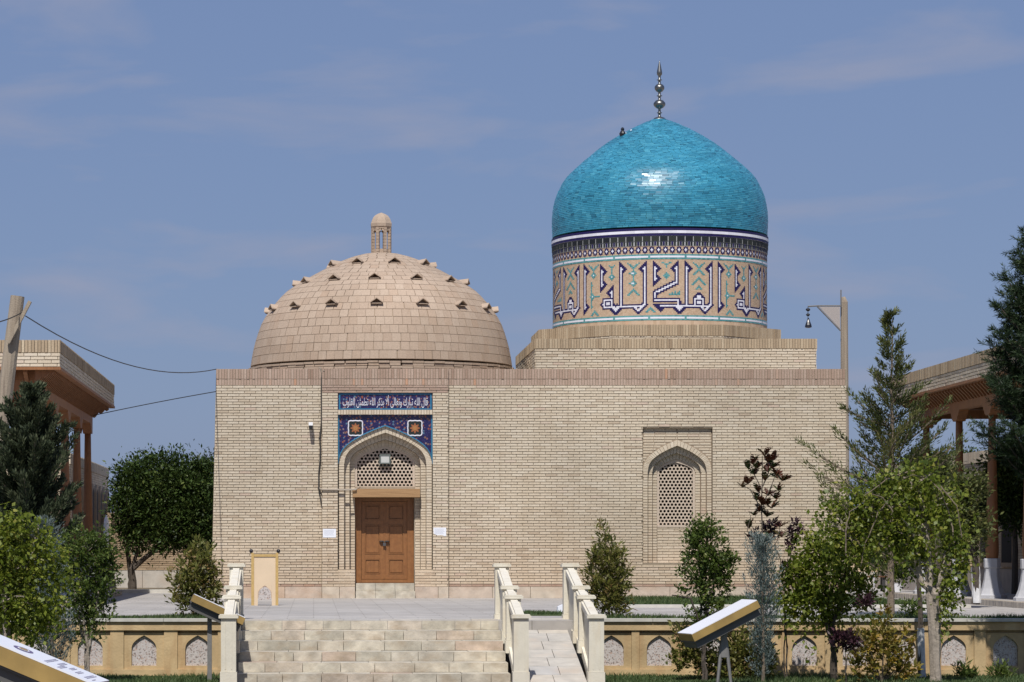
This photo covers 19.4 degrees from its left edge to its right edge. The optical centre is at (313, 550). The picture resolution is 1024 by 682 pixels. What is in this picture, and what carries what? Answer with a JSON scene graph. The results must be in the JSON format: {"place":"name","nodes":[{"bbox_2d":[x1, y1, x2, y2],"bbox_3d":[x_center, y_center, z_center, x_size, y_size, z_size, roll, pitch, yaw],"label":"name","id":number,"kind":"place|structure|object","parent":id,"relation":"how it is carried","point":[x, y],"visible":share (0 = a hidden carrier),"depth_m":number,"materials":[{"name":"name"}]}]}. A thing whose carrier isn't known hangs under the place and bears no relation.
{"place":"outdoors","nodes":[
{"label":"outdoors","id":0,"kind":"place"},
{"bbox_2d":[0,582,43,630],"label":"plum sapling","id":1,"kind":"object","parent":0,"point":[33,609],"visible":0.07,"depth_m":42.94,"materials":[{"name":"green plant"}]},
{"bbox_2d":[0,453,108,572],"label":"side building","id":2,"kind":"structure","parent":0,"point":[99,473],"depth_m":88.43,"materials":[{"name":"brick"}]},
{"bbox_2d":[238,619,509,681],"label":"stone staircase","id":3,"kind":"structure","parent":0,"point":[376,650],"depth_m":47.43,"materials":[{"name":"beige stone"}]},
{"bbox_2d":[0,0,1023,510],"label":"sky","id":4,"kind":"structure","parent":0,"point":[170,170],"materials":[{"name":"blue"}]},
{"bbox_2d":[65,572,1023,675],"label":"terrace paving","id":5,"kind":"structure","parent":0,"point":[132,604],"depth_m":58.29,"materials":[{"name":"grey stone"}]},
{"bbox_2d":[0,295,31,455],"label":"timber post","id":6,"kind":"object","parent":5,"relation":"on","point":[10,355],"visible":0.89,"depth_m":52.88,"materials":[{"name":"brown wood"}]},
{"bbox_2d":[0,340,121,606],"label":"timber pavilion","id":7,"kind":"structure","parent":5,"relation":"on","point":[81,390],"depth_m":68.08,"materials":[{"name":"wood"}]},
{"bbox_2d":[103,515,108,589],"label":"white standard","id":8,"kind":"object","parent":5,"relation":"on","point":[106,521],"visible":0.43,"depth_m":77.95,"materials":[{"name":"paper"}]},
{"bbox_2d":[110,588,177,588],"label":"earth bed","id":9,"kind":"object","parent":5,"relation":"on","point":[144,588],"depth_m":87.99,"materials":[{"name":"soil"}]},
{"bbox_2d":[110,589,200,592],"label":"bed kerb","id":10,"kind":"structure","parent":5,"relation":"on","point":[145,590],"depth_m":80.50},
{"bbox_2d":[98,438,213,588],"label":"leafy tree","id":11,"kind":"object","parent":5,"relation":"on","point":[164,502],"visible":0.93,"depth_m":83.69,"materials":[{"name":"green plant"}]},
{"bbox_2d":[101,513,211,587],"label":"court wall","id":12,"kind":"structure","parent":5,"relation":"on","point":[149,576],"depth_m":89.98,"materials":[{"name":"brick"}]},
{"bbox_2d":[249,549,279,604],"bbox_3d":[-1.026,0.567,62.600,0.656,1.186,0.080,0,0,0],"label":"notice stand","id":13,"kind":"object","parent":5,"relation":"on","point":[264,569],"visible":1,"depth_m":62.59,"materials":[{"name":"gold metal"}]},
{"bbox_2d":[212,60,845,597],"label":"mausoleum","id":14,"kind":"structure","parent":5,"relation":"on","point":[652,390],"depth_m":72.10,"materials":[{"name":"brick"}]},
{"bbox_2d":[25,316,215,372],"bbox_3d":[-3.740,-4.122,62.550,0.021,0.564,19.498,0,0,8],"label":"overhead wire","id":15,"kind":"object","parent":14,"relation":"attached to","point":[112,359],"visible":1,"depth_m":59.91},
{"bbox_2d":[93,391,215,415],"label":"overhead wire","id":16,"kind":"object","parent":14,"relation":"attached to","point":[154,402],"visible":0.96,"depth_m":74.03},
{"bbox_2d":[318,374,321,503],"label":"wall cable","id":17,"kind":"object","parent":14,"relation":"attached to","point":[320,443],"depth_m":72.02,"materials":[{"name":"black rubber"}]},
{"bbox_2d":[323,529,335,536],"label":"paper notice","id":18,"kind":"object","parent":14,"relation":"attached to","point":[329,532],"visible":1,"depth_m":71.98,"materials":[{"name":"white paper"}]},
{"bbox_2d":[319,486,359,490],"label":"conduit pipe","id":19,"kind":"object","parent":14,"relation":"attached to","point":[340,489],"visible":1,"depth_m":71.95,"materials":[{"name":"beige plastic"}]},
{"bbox_2d":[378,454,390,466],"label":"floodlight","id":20,"kind":"object","parent":14,"relation":"attached to","point":[384,458],"visible":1,"depth_m":72.29,"materials":[{"name":"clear glass"}]},
{"bbox_2d":[355,498,413,582],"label":"door","id":21,"kind":"structure","parent":14,"relation":"in","point":[384,531],"depth_m":72.61,"materials":[{"name":"brown wood"}]},
{"bbox_2d":[433,528,445,535],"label":"paper notice","id":22,"kind":"object","parent":14,"relation":"attached to","point":[439,531],"visible":1,"depth_m":71.98,"materials":[{"name":"white paper"}]},
{"bbox_2d":[619,127,625,135],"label":"dome fixture","id":23,"kind":"object","parent":14,"relation":"attached to","point":[622,132],"visible":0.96,"depth_m":76.15,"materials":[{"name":"grey metal"}]},
{"bbox_2d":[531,614,561,615],"bbox_3d":[4.150,1.167,53.600,0.700,0.050,2.000,0,0,0],"label":"flower bed","id":24,"kind":"object","parent":5,"relation":"on","point":[546,615],"visible":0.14,"depth_m":52.60,"materials":[{"name":"green plant"}]},
{"bbox_2d":[557,604,562,611],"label":"white block","id":25,"kind":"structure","parent":5,"relation":"on","point":[559,607],"depth_m":54.30,"materials":[{"name":"stone"}]},
{"bbox_2d":[598,600,970,607],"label":"kerb","id":26,"kind":"structure","parent":5,"relation":"on","point":[698,605],"depth_m":60.20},
{"bbox_2d":[805,290,849,591],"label":"lamp post","id":27,"kind":"object","parent":5,"relation":"on","point":[832,313],"visible":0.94,"depth_m":83.39,"materials":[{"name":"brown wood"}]},
{"bbox_2d":[794,306,973,614],"bbox_3d":[10.145,-1.609,52.941,3.108,5.540,2.538,0,0,0],"label":"juniper tree","id":28,"kind":"object","parent":5,"relation":"on","point":[890,446],"visible":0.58,"depth_m":52.87,"materials":[{"name":"green plant"}]},
{"bbox_2d":[858,526,940,592],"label":"dark shrub","id":29,"kind":"object","parent":5,"relation":"on","point":[908,575],"visible":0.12,"depth_m":77.90,"materials":[{"name":"green plant"}]},
{"bbox_2d":[894,570,908,592],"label":"potted plant","id":30,"kind":"object","parent":5,"relation":"on","point":[897,589],"visible":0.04,"depth_m":79.87,"materials":[{"name":"white plant"}]},
{"bbox_2d":[894,441,985,586],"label":"dark tree","id":31,"kind":"object","parent":5,"relation":"on","point":[966,451],"depth_m":81.94,"materials":[{"name":"green plant"}]},
{"bbox_2d":[875,450,1022,592],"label":"side building","id":32,"kind":"structure","parent":5,"relation":"on","point":[1005,552],"depth_m":75.58,"materials":[{"name":"brick"}]},
{"bbox_2d":[883,341,1023,607],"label":"timber pavilion","id":33,"kind":"structure","parent":5,"relation":"on","point":[961,381],"depth_m":66.28,"materials":[{"name":"wood"}]},
{"bbox_2d":[923,449,1003,604],"bbox_3d":[13.062,-0.494,60.019,1.735,3.175,1.233,0,0,0],"label":"broadleaf tree","id":34,"kind":"object","parent":5,"relation":"on","point":[975,483],"visible":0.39,"depth_m":59.86,"materials":[{"name":"leaf"},{"name":"pale birch bark"}]},
{"bbox_2d":[965,447,1023,593],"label":"dark tree","id":35,"kind":"object","parent":5,"relation":"on","point":[1010,493],"visible":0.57,"depth_m":71.74,"materials":[{"name":"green plant"}]},
{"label":"flower bed","id":36,"kind":"structure","parent":5,"relation":"on","visible":0},
{"bbox_2d":[0,380,85,610],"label":"juniper tree","id":37,"kind":"object","parent":36,"relation":"on","point":[35,458],"visible":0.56,"depth_m":50.27,"materials":[{"name":"green plant"}]},
{"bbox_2d":[163,533,224,616],"bbox_3d":[-2.010,0.471,50.303,1.064,1.534,0.901,0,0,0],"label":"evergreen shrub","id":38,"kind":"object","parent":36,"relation":"on","point":[189,586],"visible":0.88,"depth_m":50.21,"materials":[{"name":"green plant"}]},
{"bbox_2d":[608,676,994,681],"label":"lawn","id":39,"kind":"structure","parent":0,"point":[807,681],"depth_m":47.56,"materials":[{"name":"green plant"}]},
{"bbox_2d":[0,670,1023,681],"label":"lawn grass","id":40,"kind":"structure","parent":39,"relation":"on","point":[791,677],"depth_m":47.16,"materials":[{"name":"green plant"}]},
{"bbox_2d":[672,512,741,680],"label":"euonymus shrub","id":41,"kind":"object","parent":39,"relation":"on","point":[711,563],"visible":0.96,"depth_m":46.73,"materials":[{"name":"green plant"}]},
{"bbox_2d":[678,599,760,681],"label":"reading board","id":42,"kind":"object","parent":39,"relation":"on","point":[722,623],"visible":1,"depth_m":44.62,"materials":[{"name":"gold metal"}]},
{"bbox_2d":[662,617,780,680],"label":"shrub","id":43,"kind":"object","parent":39,"relation":"on","point":[741,667],"visible":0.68,"depth_m":47.10,"materials":[{"name":"green plant"}]},
{"bbox_2d":[741,530,784,681],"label":"blue juniper","id":44,"kind":"object","parent":39,"relation":"on","point":[761,540],"visible":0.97,"depth_m":46.16,"materials":[{"name":"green plant"}]},
{"bbox_2d":[737,447,791,602],"bbox_3d":[7.044,0.219,46.614,0.880,3.682,0.508,0,0,-6],"label":"magnolia sapling","id":45,"kind":"object","parent":39,"relation":"on","point":[770,458],"visible":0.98,"depth_m":46.60,"materials":[{"name":"brown plant"}]},
{"bbox_2d":[744,516,804,677],"bbox_3d":[7.339,0.764,47.411,1.022,2.636,0.400,0,0,0],"label":"plum shrub","id":46,"kind":"object","parent":39,"relation":"on","point":[789,528],"visible":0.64,"depth_m":47.39,"materials":[{"name":"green plant"}]},
{"bbox_2d":[769,514,887,680],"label":"mulberry tree","id":47,"kind":"object","parent":39,"relation":"on","point":[831,603],"visible":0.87,"depth_m":47.10,"materials":[{"name":"green plant"}]},
{"bbox_2d":[827,593,875,681],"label":"shrub","id":48,"kind":"object","parent":39,"relation":"on","point":[837,637],"visible":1,"depth_m":44.96,"materials":[{"name":"purple plant"}]},
{"bbox_2d":[835,602,923,681],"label":"aucuba shrub","id":49,"kind":"object","parent":39,"relation":"on","point":[898,655],"visible":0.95,"depth_m":45.94,"materials":[{"name":"green plant"}]},
{"bbox_2d":[804,448,979,681],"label":"mulberry tree","id":50,"kind":"object","parent":39,"relation":"on","point":[860,516],"visible":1,"depth_m":46.13,"materials":[{"name":"green plant"}]},
{"bbox_2d":[892,484,947,677],"bbox_3d":[9.736,0.448,48.219,0.886,3.271,0.916,0,0,40],"label":"young tree","id":51,"kind":"object","parent":39,"relation":"on","point":[921,643],"visible":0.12,"depth_m":48.16,"materials":[{"name":"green plant"}]},
{"bbox_2d":[949,657,979,677],"bbox_3d":[10.515,1.964,47.999,0.552,0.535,0.432,0,0,0],"label":"leafy plant","id":52,"kind":"object","parent":39,"relation":"on","point":[969,672],"visible":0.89,"depth_m":47.97,"materials":[{"name":"green plant"}]},
{"bbox_2d":[968,226,1023,480],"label":"pine tree","id":53,"kind":"object","parent":39,"relation":"on","point":[1008,393],"visible":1,"depth_m":46.69,"materials":[{"name":"green plant"}]},
{"bbox_2d":[981,658,1017,677],"bbox_3d":[11.103,1.954,47.990,0.503,0.454,0.493,0,0,-38],"label":"leafy plant","id":54,"kind":"object","parent":39,"relation":"on","point":[1002,669],"visible":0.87,"depth_m":47.97,"materials":[{"name":"green plant"}]},
{"bbox_2d":[852,516,872,587],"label":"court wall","id":55,"kind":"structure","parent":0,"point":[871,573],"depth_m":91.96,"materials":[{"name":"brick"}]},
{"bbox_2d":[851,562,884,590],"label":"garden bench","id":56,"kind":"object","parent":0,"point":[882,580],"visible":0.16,"depth_m":84.02,"materials":[{"name":"brown wood"}]},
{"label":"lawn","id":57,"kind":"structure","parent":0,"visible":0},
{"bbox_2d":[0,502,81,651],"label":"mulberry tree","id":58,"kind":"object","parent":57,"relation":"on","point":[14,554],"visible":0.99,"depth_m":41.41,"materials":[{"name":"green plant"}]},
{"bbox_2d":[30,514,77,661],"bbox_3d":[-4.016,0.750,45.477,0.839,2.623,0.782,0,0,0],"label":"blue juniper","id":59,"kind":"object","parent":57,"relation":"on","point":[60,646],"visible":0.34,"depth_m":45.44,"materials":[{"name":"green plant"}]},
{"bbox_2d":[55,519,125,671],"bbox_3d":[-3.513,0.797,46.520,1.193,2.581,1.018,0,0,0],"label":"euonymus shrub","id":60,"kind":"object","parent":57,"relation":"on","point":[88,606],"visible":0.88,"depth_m":46.41,"materials":[{"name":"green plant"}]},
{"bbox_2d":[188,594,244,679],"bbox_3d":[-1.526,1.387,46.809,0.880,1.406,0.620,0,0,-4],"label":"reading board","id":61,"kind":"object","parent":57,"relation":"on","point":[209,610],"visible":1,"depth_m":46.56,"materials":[{"name":"gold metal"}]},
{"bbox_3d":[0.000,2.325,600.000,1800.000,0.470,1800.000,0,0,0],"label":"ground","id":62,"kind":"structure","parent":0,"visible":0},
{"bbox_2d":[0,635,108,681],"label":"reading board","id":63,"kind":"object","parent":62,"relation":"on","point":[19,662],"visible":1,"depth_m":23.03,"materials":[{"name":"gold metal"}]},
{"bbox_2d":[0,618,220,675],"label":"retaining wall","id":64,"kind":"structure","parent":62,"relation":"on","point":[150,646],"depth_m":48.99,"materials":[{"name":"beige stone"}]},
{"bbox_2d":[219,563,245,681],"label":"balustrade","id":65,"kind":"object","parent":62,"relation":"on","point":[230,634],"visible":0.97,"depth_m":45.44,"materials":[{"name":"stone"}]},
{"bbox_2d":[492,563,530,681],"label":"balustrade","id":66,"kind":"object","parent":62,"relation":"on","point":[510,614],"visible":0.98,"depth_m":47.02,"materials":[{"name":"stone"}]},
{"bbox_2d":[529,618,586,681],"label":"stone ramp","id":67,"kind":"structure","parent":62,"relation":"on","point":[553,657],"depth_m":47.14,"materials":[{"name":"grey stone"}]},
{"bbox_2d":[560,563,606,681],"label":"balustrade","id":68,"kind":"object","parent":62,"relation":"on","point":[587,631],"visible":0.98,"depth_m":47.07,"materials":[{"name":"stone"}]},
{"bbox_2d":[584,618,1023,676],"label":"retaining wall","id":69,"kind":"structure","parent":62,"relation":"on","point":[639,645],"depth_m":48.99,"materials":[{"name":"beige stone"}]},
{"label":"flower bed","id":70,"kind":"structure","parent":0,"visible":0},
{"bbox_2d":[61,609,1023,617],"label":"lawn","id":71,"kind":"structure","parent":70,"relation":"on","point":[528,611],"depth_m":49.82,"materials":[{"name":"green plant"}]},
{"bbox_2d":[578,516,638,616],"bbox_3d":[4.976,0.322,50.002,0.982,1.797,0.939,0,0,44],"label":"photinia shrub","id":72,"kind":"object","parent":70,"relation":"on","point":[611,586],"visible":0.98,"depth_m":49.90,"materials":[{"name":"green plant"}]},
{"bbox_2d":[896,595,923,616],"bbox_3d":[10.025,1.008,50.023,0.502,0.529,0.426,0,0,25],"label":"leafy plant","id":73,"kind":"object","parent":70,"relation":"on","point":[903,606],"visible":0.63,"depth_m":49.96,"materials":[{"name":"green plant"}]},
{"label":"lawn","id":74,"kind":"structure","parent":0,"visible":0},
{"bbox_2d":[599,593,957,603],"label":"grass","id":75,"kind":"structure","parent":74,"relation":"on","point":[653,599],"depth_m":65.25,"materials":[{"name":"green plant"}]}
]}

